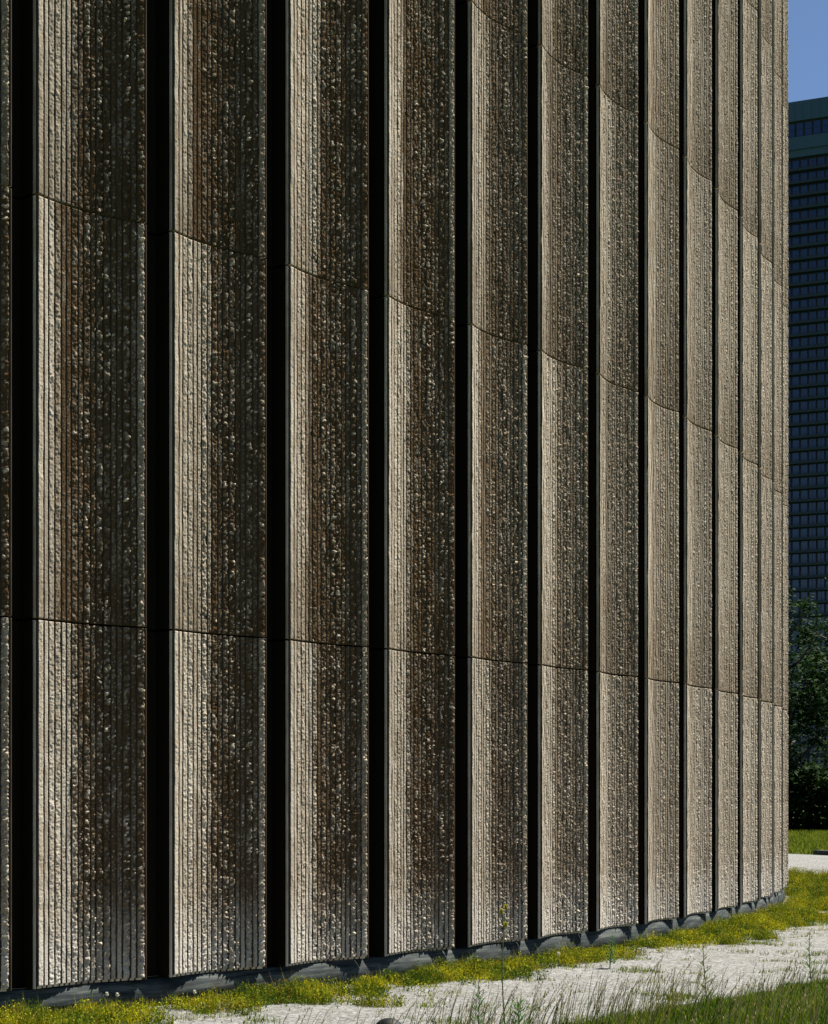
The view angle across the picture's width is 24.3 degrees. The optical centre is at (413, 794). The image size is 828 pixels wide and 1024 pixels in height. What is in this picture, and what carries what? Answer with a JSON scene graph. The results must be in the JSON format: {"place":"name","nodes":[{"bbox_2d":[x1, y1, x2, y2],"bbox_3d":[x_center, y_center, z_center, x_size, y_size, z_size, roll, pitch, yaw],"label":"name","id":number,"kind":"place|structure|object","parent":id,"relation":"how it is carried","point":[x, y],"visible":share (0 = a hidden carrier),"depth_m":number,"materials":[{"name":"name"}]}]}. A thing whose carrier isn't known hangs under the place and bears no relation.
{"place":"outdoors","nodes":[
{"label":"outdoors","id":0,"kind":"place"},
{"bbox_2d":[109,854,827,1023],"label":"gravel path","id":1,"kind":"structure","parent":0,"point":[734,960],"depth_m":17.56,"materials":[{"name":"grey gravel"}]},
{"bbox_2d":[168,909,827,1023],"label":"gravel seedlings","id":2,"kind":"object","parent":1,"relation":"on","point":[634,971],"visible":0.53,"depth_m":18.06,"materials":[{"name":"green plant"}]},
{"bbox_2d":[604,935,616,967],"bbox_3d":[1.970,1.570,19.305,0.171,0.360,0.169,0,0,15],"label":"wild plant","id":3,"kind":"object","parent":1,"relation":"on","point":[610,955],"visible":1,"depth_m":19.30,"materials":[{"name":"green plant"}]},
{"bbox_2d":[550,975,827,1023],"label":"lawn grass","id":4,"kind":"structure","parent":0,"point":[701,1010],"depth_m":15.06,"materials":[{"name":"green plant"}]},
{"bbox_2d":[591,806,827,1022],"bbox_3d":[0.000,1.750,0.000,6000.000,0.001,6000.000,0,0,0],"label":"ground","id":5,"kind":"structure","parent":0,"point":[774,990],"depth_m":17.23,"materials":[{"name":"green plant"}]},
{"bbox_2d":[376,1018,400,1023],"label":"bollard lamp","id":6,"kind":"object","parent":5,"relation":"on","point":[383,1021],"visible":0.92,"depth_m":12.96,"materials":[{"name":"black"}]},
{"bbox_2d":[0,0,788,1017],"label":"round concrete hall","id":7,"kind":"structure","parent":5,"relation":"on","point":[392,484],"depth_m":18.07,"materials":[{"name":"brown concrete"}]},
{"bbox_2d":[0,865,827,1023],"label":"stonecrop bed","id":8,"kind":"object","parent":5,"relation":"on","point":[807,892],"visible":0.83,"depth_m":17.78,"materials":[{"name":"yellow plant"}]},
{"bbox_2d":[462,982,492,1023],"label":"wild plant","id":9,"kind":"object","parent":5,"relation":"on","point":[479,1009],"visible":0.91,"depth_m":12.90,"materials":[{"name":"green plant"}]},
{"bbox_2d":[499,904,507,1023],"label":"wild plant","id":10,"kind":"object","parent":5,"relation":"on","point":[501,912],"visible":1,"depth_m":13.19,"materials":[{"name":"green plant"}]},
{"bbox_2d":[506,998,531,1023],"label":"wild plant","id":11,"kind":"object","parent":5,"relation":"on","point":[517,1019],"visible":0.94,"depth_m":12.70,"materials":[{"name":"green plant"}]},
{"bbox_2d":[249,952,827,1023],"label":"meadow grass","id":12,"kind":"structure","parent":5,"relation":"on","point":[672,1002],"depth_m":13.76,"materials":[{"name":"green plant"}]},
{"bbox_2d":[694,945,719,1006],"bbox_3d":[2.368,1.470,15.619,0.244,0.560,0.249,0,0,-35],"label":"wild plant","id":13,"kind":"object","parent":5,"relation":"on","point":[705,978],"visible":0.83,"depth_m":15.61,"materials":[{"name":"green plant"}]},
{"bbox_2d":[788,758,827,830],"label":"hedge","id":14,"kind":"object","parent":5,"relation":"on","point":[806,800],"visible":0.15,"depth_m":92.28,"materials":[{"name":"green plant"}]},
{"bbox_2d":[788,585,827,780],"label":"broadleaf tree","id":15,"kind":"object","parent":5,"relation":"on","point":[798,703],"visible":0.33,"depth_m":95.78,"materials":[{"name":"green plant"}]},
{"bbox_2d":[788,628,827,789],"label":"broadleaf tree","id":16,"kind":"object","parent":5,"relation":"on","point":[790,748],"visible":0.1,"depth_m":109.58,"materials":[{"name":"green plant"}]},
{"bbox_2d":[788,577,827,769],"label":"broadleaf tree","id":17,"kind":"object","parent":5,"relation":"on","point":[826,645],"visible":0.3,"depth_m":100.98,"materials":[{"name":"green plant"}]},
{"bbox_2d":[801,932,819,981],"bbox_3d":[3.686,1.500,17.914,0.213,0.501,0.218,0,0,-32],"label":"wild plant","id":18,"kind":"object","parent":5,"relation":"on","point":[808,949],"visible":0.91,"depth_m":17.90,"materials":[{"name":"green plant"}]},
{"bbox_2d":[813,850,827,854],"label":"kerb","id":19,"kind":"structure","parent":5,"relation":"on","point":[822,852],"depth_m":56.22,"materials":[{"name":"grey concrete"}]},
{"bbox_2d":[788,97,827,797],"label":"tower block","id":20,"kind":"structure","parent":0,"point":[808,345],"depth_m":453.16,"materials":[{"name":"blue"}]},
{"bbox_2d":[788,124,794,137],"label":"penthouse window","id":21,"kind":"structure","parent":20,"relation":"in","point":[791,127],"depth_m":454.46,"materials":[{"name":"blue glass"}]},
{"bbox_2d":[796,122,803,136],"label":"penthouse window","id":22,"kind":"structure","parent":20,"relation":"in","point":[799,126],"depth_m":453.68,"materials":[{"name":"blue glass"}]},
{"bbox_2d":[805,121,811,135],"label":"penthouse window","id":23,"kind":"structure","parent":20,"relation":"in","point":[808,125],"depth_m":452.68,"materials":[{"name":"blue glass"}]},
{"bbox_2d":[809,158,815,165],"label":"window","id":24,"kind":"structure","parent":20,"relation":"in","point":[811,161],"depth_m":453.13,"materials":[{"name":"blue glass"}]},
{"bbox_2d":[809,171,815,178],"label":"window","id":25,"kind":"structure","parent":20,"relation":"in","point":[811,173],"depth_m":453.13,"materials":[{"name":"blue glass"}]},
{"bbox_2d":[809,183,815,191],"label":"window","id":26,"kind":"structure","parent":20,"relation":"in","point":[813,186],"depth_m":453.13,"materials":[{"name":"blue glass"}]},
{"bbox_2d":[809,196,815,204],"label":"window","id":27,"kind":"structure","parent":20,"relation":"in","point":[813,199],"depth_m":453.13,"materials":[{"name":"blue glass"}]},
{"bbox_2d":[809,209,815,216],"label":"window","id":28,"kind":"structure","parent":20,"relation":"in","point":[812,212],"depth_m":453.13,"materials":[{"name":"blue glass"}]},
{"bbox_2d":[809,222,815,229],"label":"window","id":29,"kind":"structure","parent":20,"relation":"in","point":[811,224],"depth_m":453.13,"materials":[{"name":"blue glass"}]},
{"bbox_2d":[809,234,815,242],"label":"window","id":30,"kind":"structure","parent":20,"relation":"in","point":[811,237],"depth_m":453.13,"materials":[{"name":"blue glass"}]},
{"bbox_2d":[809,247,815,255],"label":"window","id":31,"kind":"structure","parent":20,"relation":"in","point":[813,249],"depth_m":453.13,"materials":[{"name":"blue glass"}]},
{"bbox_2d":[809,260,815,268],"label":"window","id":32,"kind":"structure","parent":20,"relation":"in","point":[812,263],"depth_m":453.13,"materials":[{"name":"blue glass"}]},
{"bbox_2d":[809,273,815,280],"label":"window","id":33,"kind":"structure","parent":20,"relation":"in","point":[812,276],"depth_m":453.13,"materials":[{"name":"blue glass"}]},
{"bbox_2d":[809,285,815,293],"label":"window","id":34,"kind":"structure","parent":20,"relation":"in","point":[811,288],"depth_m":453.13,"materials":[{"name":"blue glass"}]},
{"bbox_2d":[809,298,815,306],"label":"window","id":35,"kind":"structure","parent":20,"relation":"in","point":[813,300],"depth_m":453.13,"materials":[{"name":"blue glass"}]},
{"bbox_2d":[809,311,815,319],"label":"window","id":36,"kind":"structure","parent":20,"relation":"in","point":[811,313],"depth_m":453.13,"materials":[{"name":"blue glass"}]},
{"bbox_2d":[809,324,815,331],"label":"window","id":37,"kind":"structure","parent":20,"relation":"in","point":[812,327],"depth_m":453.13,"materials":[{"name":"blue glass"}]},
{"bbox_2d":[809,336,815,344],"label":"window","id":38,"kind":"structure","parent":20,"relation":"in","point":[811,339],"depth_m":453.13,"materials":[{"name":"blue glass"}]},
{"bbox_2d":[809,349,815,357],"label":"window","id":39,"kind":"structure","parent":20,"relation":"in","point":[813,351],"depth_m":453.13,"materials":[{"name":"blue glass"}]},
{"bbox_2d":[809,362,815,370],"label":"window","id":40,"kind":"structure","parent":20,"relation":"in","point":[811,364],"depth_m":453.13,"materials":[{"name":"blue glass"}]},
{"bbox_2d":[809,375,815,382],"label":"window","id":41,"kind":"structure","parent":20,"relation":"in","point":[812,378],"depth_m":453.13,"materials":[{"name":"blue glass"}]},
{"bbox_2d":[809,387,815,395],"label":"window","id":42,"kind":"structure","parent":20,"relation":"in","point":[812,391],"depth_m":453.13,"materials":[{"name":"blue glass"}]},
{"bbox_2d":[809,400,815,408],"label":"window","id":43,"kind":"structure","parent":20,"relation":"in","point":[813,402],"depth_m":453.13,"materials":[{"name":"blue glass"}]},
{"bbox_2d":[809,413,815,421],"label":"window","id":44,"kind":"structure","parent":20,"relation":"in","point":[811,415],"depth_m":453.13,"materials":[{"name":"blue glass"}]},
{"bbox_2d":[809,426,815,434],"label":"window","id":45,"kind":"structure","parent":20,"relation":"in","point":[812,429],"depth_m":453.13,"materials":[{"name":"blue glass"}]},
{"bbox_2d":[809,438,815,446],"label":"window","id":46,"kind":"structure","parent":20,"relation":"in","point":[812,442],"depth_m":453.13,"materials":[{"name":"blue glass"}]},
{"bbox_2d":[809,451,815,459],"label":"window","id":47,"kind":"structure","parent":20,"relation":"in","point":[812,454],"depth_m":453.13,"materials":[{"name":"blue glass"}]},
{"bbox_2d":[809,464,815,472],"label":"window","id":48,"kind":"structure","parent":20,"relation":"in","point":[811,466],"depth_m":453.13,"materials":[{"name":"blue glass"}]},
{"bbox_2d":[809,477,815,485],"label":"window","id":49,"kind":"structure","parent":20,"relation":"in","point":[811,479],"depth_m":453.13,"materials":[{"name":"blue glass"}]},
{"bbox_2d":[809,489,815,497],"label":"window","id":50,"kind":"structure","parent":20,"relation":"in","point":[812,493],"depth_m":453.13,"materials":[{"name":"blue glass"}]},
{"bbox_2d":[809,502,815,510],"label":"window","id":51,"kind":"structure","parent":20,"relation":"in","point":[812,505],"depth_m":453.13,"materials":[{"name":"blue glass"}]},
{"bbox_2d":[809,515,815,523],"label":"window","id":52,"kind":"structure","parent":20,"relation":"in","point":[811,517],"depth_m":453.13,"materials":[{"name":"blue glass"}]},
{"bbox_2d":[809,528,815,536],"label":"window","id":53,"kind":"structure","parent":20,"relation":"in","point":[811,530],"depth_m":453.13,"materials":[{"name":"blue glass"}]},
{"bbox_2d":[809,540,815,548],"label":"window","id":54,"kind":"structure","parent":20,"relation":"in","point":[812,543],"depth_m":453.13,"materials":[{"name":"blue glass"}]},
{"bbox_2d":[809,553,815,561],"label":"window","id":55,"kind":"structure","parent":20,"relation":"in","point":[812,556],"depth_m":453.13,"materials":[{"name":"blue glass"}]},
{"bbox_2d":[809,566,815,574],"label":"window","id":56,"kind":"structure","parent":20,"relation":"in","point":[812,569],"depth_m":453.13,"materials":[{"name":"blue glass"}]},
{"bbox_2d":[809,579,815,587],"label":"window","id":57,"kind":"structure","parent":20,"relation":"in","point":[811,581],"depth_m":453.13,"materials":[{"name":"blue glass"}]},
{"bbox_2d":[809,591,815,599],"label":"window","id":58,"kind":"structure","parent":20,"relation":"in","point":[810,594],"depth_m":453.13,"materials":[{"name":"blue glass"}]},
{"bbox_2d":[809,617,815,625],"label":"window","id":59,"kind":"structure","parent":20,"relation":"in","point":[812,620],"depth_m":453.13,"materials":[{"name":"blue glass"}]},
{"bbox_2d":[814,120,820,133],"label":"penthouse window","id":60,"kind":"structure","parent":20,"relation":"in","point":[817,123],"depth_m":451.80,"materials":[{"name":"blue glass"}]},
{"bbox_2d":[817,169,824,177],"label":"window","id":61,"kind":"structure","parent":20,"relation":"in","point":[822,172],"depth_m":452.35,"materials":[{"name":"blue glass"}]},
{"bbox_2d":[817,195,824,203],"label":"window","id":62,"kind":"structure","parent":20,"relation":"in","point":[820,198],"depth_m":452.24,"materials":[{"name":"blue glass"}]},
{"bbox_2d":[817,220,824,228],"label":"window","id":63,"kind":"structure","parent":20,"relation":"in","point":[819,223],"depth_m":452.35,"materials":[{"name":"blue glass"}]},
{"bbox_2d":[817,246,824,254],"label":"window","id":64,"kind":"structure","parent":20,"relation":"in","point":[822,248],"depth_m":452.35,"materials":[{"name":"blue glass"}]},
{"bbox_2d":[817,272,824,279],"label":"window","id":65,"kind":"structure","parent":20,"relation":"in","point":[820,275],"depth_m":452.24,"materials":[{"name":"blue glass"}]},
{"bbox_2d":[817,297,824,305],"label":"window","id":66,"kind":"structure","parent":20,"relation":"in","point":[822,299],"depth_m":452.35,"materials":[{"name":"blue glass"}]},
{"bbox_2d":[817,323,824,331],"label":"window","id":67,"kind":"structure","parent":20,"relation":"in","point":[821,326],"depth_m":452.24,"materials":[{"name":"blue glass"}]},
{"bbox_2d":[817,348,824,356],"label":"window","id":68,"kind":"structure","parent":20,"relation":"in","point":[819,351],"depth_m":452.35,"materials":[{"name":"blue glass"}]},
{"bbox_2d":[817,374,824,382],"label":"window","id":69,"kind":"structure","parent":20,"relation":"in","point":[819,376],"depth_m":452.35,"materials":[{"name":"blue glass"}]},
{"bbox_2d":[817,399,824,407],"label":"window","id":70,"kind":"structure","parent":20,"relation":"in","point":[820,403],"depth_m":452.24,"materials":[{"name":"blue glass"}]},
{"bbox_2d":[817,425,824,433],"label":"window","id":71,"kind":"structure","parent":20,"relation":"in","point":[819,427],"depth_m":452.35,"materials":[{"name":"blue glass"}]},
{"bbox_2d":[817,450,824,458],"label":"window","id":72,"kind":"structure","parent":20,"relation":"in","point":[821,454],"depth_m":452.24,"materials":[{"name":"blue glass"}]},
{"bbox_2d":[817,476,824,484],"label":"window","id":73,"kind":"structure","parent":20,"relation":"in","point":[820,479],"depth_m":452.35,"materials":[{"name":"blue glass"}]},
{"bbox_2d":[817,501,824,510],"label":"window","id":74,"kind":"structure","parent":20,"relation":"in","point":[819,504],"depth_m":452.35,"materials":[{"name":"blue glass"}]},
{"bbox_2d":[817,527,824,535],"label":"window","id":75,"kind":"structure","parent":20,"relation":"in","point":[820,530],"depth_m":452.24,"materials":[{"name":"blue glass"}]},
{"bbox_2d":[817,553,824,561],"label":"window","id":76,"kind":"structure","parent":20,"relation":"in","point":[819,555],"depth_m":452.35,"materials":[{"name":"blue glass"}]},
{"bbox_2d":[817,578,824,586],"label":"window","id":77,"kind":"structure","parent":20,"relation":"in","point":[820,581],"depth_m":452.35,"materials":[{"name":"blue glass"}]},
{"bbox_2d":[817,604,824,612],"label":"window","id":78,"kind":"structure","parent":20,"relation":"in","point":[822,606],"depth_m":452.24,"materials":[{"name":"blue glass"}]},
{"bbox_2d":[817,629,824,638],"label":"window","id":79,"kind":"structure","parent":20,"relation":"in","point":[822,632],"depth_m":452.24,"materials":[{"name":"blue glass"}]},
{"bbox_2d":[818,157,824,164],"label":"window","id":80,"kind":"structure","parent":20,"relation":"in","point":[820,159],"depth_m":452.24,"materials":[{"name":"blue glass"}]},
{"bbox_2d":[818,182,824,190],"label":"window","id":81,"kind":"structure","parent":20,"relation":"in","point":[822,185],"depth_m":452.24,"materials":[{"name":"blue glass"}]},
{"bbox_2d":[818,208,824,215],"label":"window","id":82,"kind":"structure","parent":20,"relation":"in","point":[820,210],"depth_m":452.24,"materials":[{"name":"blue glass"}]},
{"bbox_2d":[818,233,824,241],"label":"window","id":83,"kind":"structure","parent":20,"relation":"in","point":[822,235],"depth_m":452.24,"materials":[{"name":"blue glass"}]},
{"bbox_2d":[818,259,824,266],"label":"window","id":84,"kind":"structure","parent":20,"relation":"in","point":[821,262],"depth_m":452.24,"materials":[{"name":"blue glass"}]},
{"bbox_2d":[818,284,824,292],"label":"window","id":85,"kind":"structure","parent":20,"relation":"in","point":[820,287],"depth_m":452.24,"materials":[{"name":"blue glass"}]},
{"bbox_2d":[818,310,824,318],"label":"window","id":86,"kind":"structure","parent":20,"relation":"in","point":[821,312],"depth_m":452.24,"materials":[{"name":"blue glass"}]},
{"bbox_2d":[818,335,824,343],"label":"window","id":87,"kind":"structure","parent":20,"relation":"in","point":[821,339],"depth_m":452.24,"materials":[{"name":"blue glass"}]},
{"bbox_2d":[818,361,824,369],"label":"window","id":88,"kind":"structure","parent":20,"relation":"in","point":[821,363],"depth_m":452.24,"materials":[{"name":"blue glass"}]},
{"bbox_2d":[818,387,824,394],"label":"window","id":89,"kind":"structure","parent":20,"relation":"in","point":[821,390],"depth_m":452.24,"materials":[{"name":"blue glass"}]},
{"bbox_2d":[818,412,824,420],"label":"window","id":90,"kind":"structure","parent":20,"relation":"in","point":[821,414],"depth_m":452.24,"materials":[{"name":"blue glass"}]},
{"bbox_2d":[818,438,824,446],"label":"window","id":91,"kind":"structure","parent":20,"relation":"in","point":[820,440],"depth_m":452.24,"materials":[{"name":"blue glass"}]},
{"bbox_2d":[818,463,824,471],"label":"window","id":92,"kind":"structure","parent":20,"relation":"in","point":[821,467],"depth_m":452.24,"materials":[{"name":"blue glass"}]},
{"bbox_2d":[818,489,824,497],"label":"window","id":93,"kind":"structure","parent":20,"relation":"in","point":[820,491],"depth_m":452.24,"materials":[{"name":"blue glass"}]},
{"bbox_2d":[818,514,824,522],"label":"window","id":94,"kind":"structure","parent":20,"relation":"in","point":[821,518],"depth_m":452.24,"materials":[{"name":"blue glass"}]},
{"bbox_2d":[818,540,824,548],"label":"window","id":95,"kind":"structure","parent":20,"relation":"in","point":[821,543],"depth_m":452.24,"materials":[{"name":"blue glass"}]},
{"bbox_2d":[818,565,824,574],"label":"window","id":96,"kind":"structure","parent":20,"relation":"in","point":[820,568],"depth_m":452.24,"materials":[{"name":"blue glass"}]},
{"bbox_2d":[818,591,824,599],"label":"window","id":97,"kind":"structure","parent":20,"relation":"in","point":[821,594],"depth_m":452.24,"materials":[{"name":"blue glass"}]},
{"bbox_2d":[818,616,824,625],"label":"window","id":98,"kind":"structure","parent":20,"relation":"in","point":[822,618],"depth_m":452.24,"materials":[{"name":"blue glass"}]},
{"bbox_2d":[822,119,827,132],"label":"penthouse window","id":99,"kind":"structure","parent":20,"relation":"in","point":[824,121],"depth_m":451.14,"materials":[{"name":"blue glass"}]},
{"bbox_2d":[788,828,827,854],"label":"grass","id":100,"kind":"structure","parent":0,"point":[798,840],"depth_m":69.81,"materials":[{"name":"green plant"}]},
{"bbox_2d":[788,0,827,102],"label":"sky","id":101,"kind":"structure","parent":0,"point":[807,19],"materials":[{"name":"blue"}]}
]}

